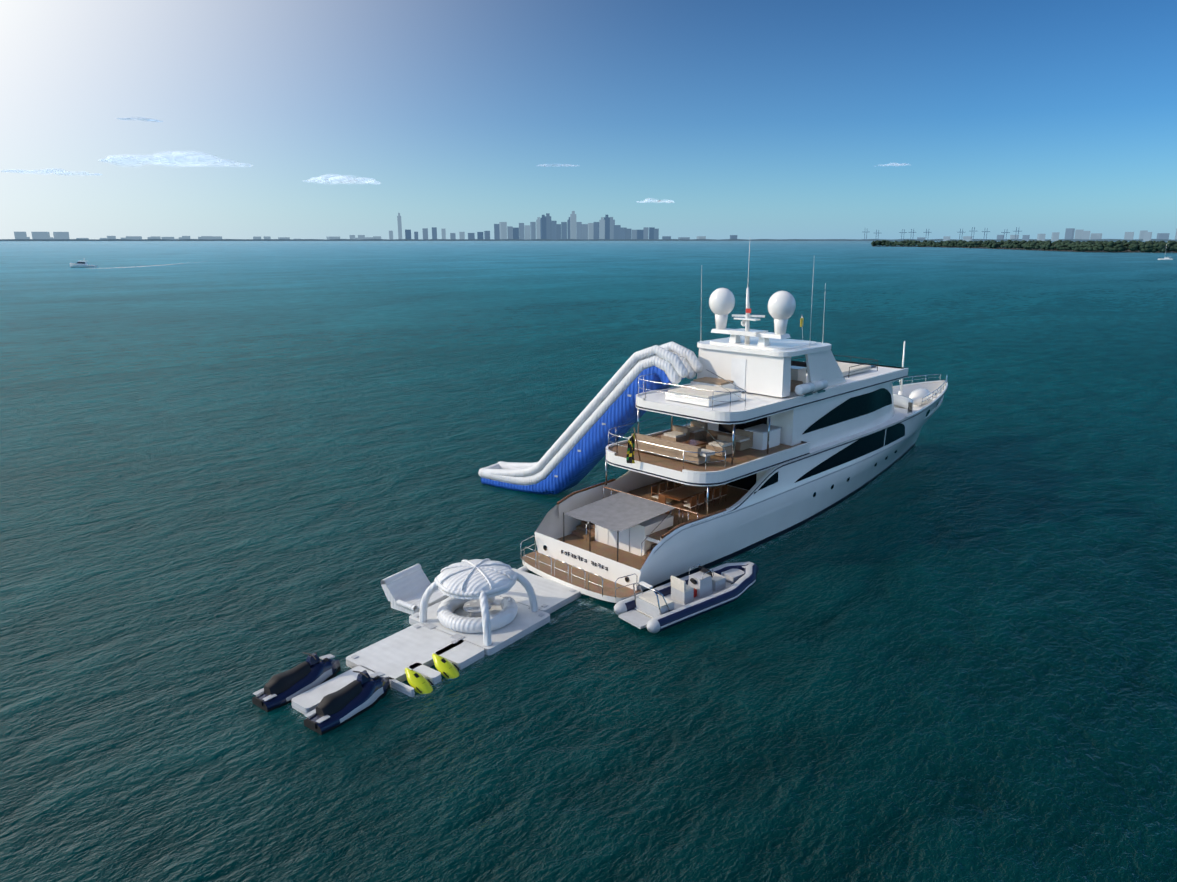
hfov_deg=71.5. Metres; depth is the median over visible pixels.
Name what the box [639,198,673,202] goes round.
cloud
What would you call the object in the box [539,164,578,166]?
cloud
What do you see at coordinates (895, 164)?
cloud
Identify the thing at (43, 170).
cloud
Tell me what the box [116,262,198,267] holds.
wake
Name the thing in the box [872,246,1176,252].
mangrove island
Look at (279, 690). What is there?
personal watercraft
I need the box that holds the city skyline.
[0,211,1176,240]
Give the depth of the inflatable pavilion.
35.31 m
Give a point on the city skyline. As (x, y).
(546, 228)
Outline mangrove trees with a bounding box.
[871,240,1176,252]
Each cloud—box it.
[2,168,101,176]
[98,151,252,167]
[117,117,161,121]
[303,174,379,184]
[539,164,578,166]
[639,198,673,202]
[874,163,907,166]
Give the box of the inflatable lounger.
[380,564,448,614]
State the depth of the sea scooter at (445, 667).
32.11 m
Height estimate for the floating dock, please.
0.440 m
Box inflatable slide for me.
[478,341,702,493]
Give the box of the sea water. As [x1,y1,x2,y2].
[0,241,1176,881]
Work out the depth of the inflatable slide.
51.06 m
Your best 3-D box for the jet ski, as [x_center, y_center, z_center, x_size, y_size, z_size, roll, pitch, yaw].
[-8.646,9.252,29.741,1.200,1.264,3.500,8,17,35]
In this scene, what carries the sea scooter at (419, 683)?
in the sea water
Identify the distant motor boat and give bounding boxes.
[70,261,96,267]
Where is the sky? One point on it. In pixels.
(758, 119)
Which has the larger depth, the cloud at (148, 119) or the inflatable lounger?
the cloud at (148, 119)
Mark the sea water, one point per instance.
(234, 475)
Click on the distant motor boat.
(81, 264)
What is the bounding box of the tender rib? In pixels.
[614,561,758,632]
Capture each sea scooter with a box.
[405,668,433,693]
[432,653,459,678]
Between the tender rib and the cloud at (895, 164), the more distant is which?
the cloud at (895, 164)
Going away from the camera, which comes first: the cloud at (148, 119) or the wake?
the wake
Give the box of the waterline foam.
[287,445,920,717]
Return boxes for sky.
[0,0,1176,239]
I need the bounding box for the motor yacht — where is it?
[520,245,947,602]
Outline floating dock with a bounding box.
[291,565,581,714]
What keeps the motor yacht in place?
on the sea water
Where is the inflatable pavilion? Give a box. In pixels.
[419,558,537,645]

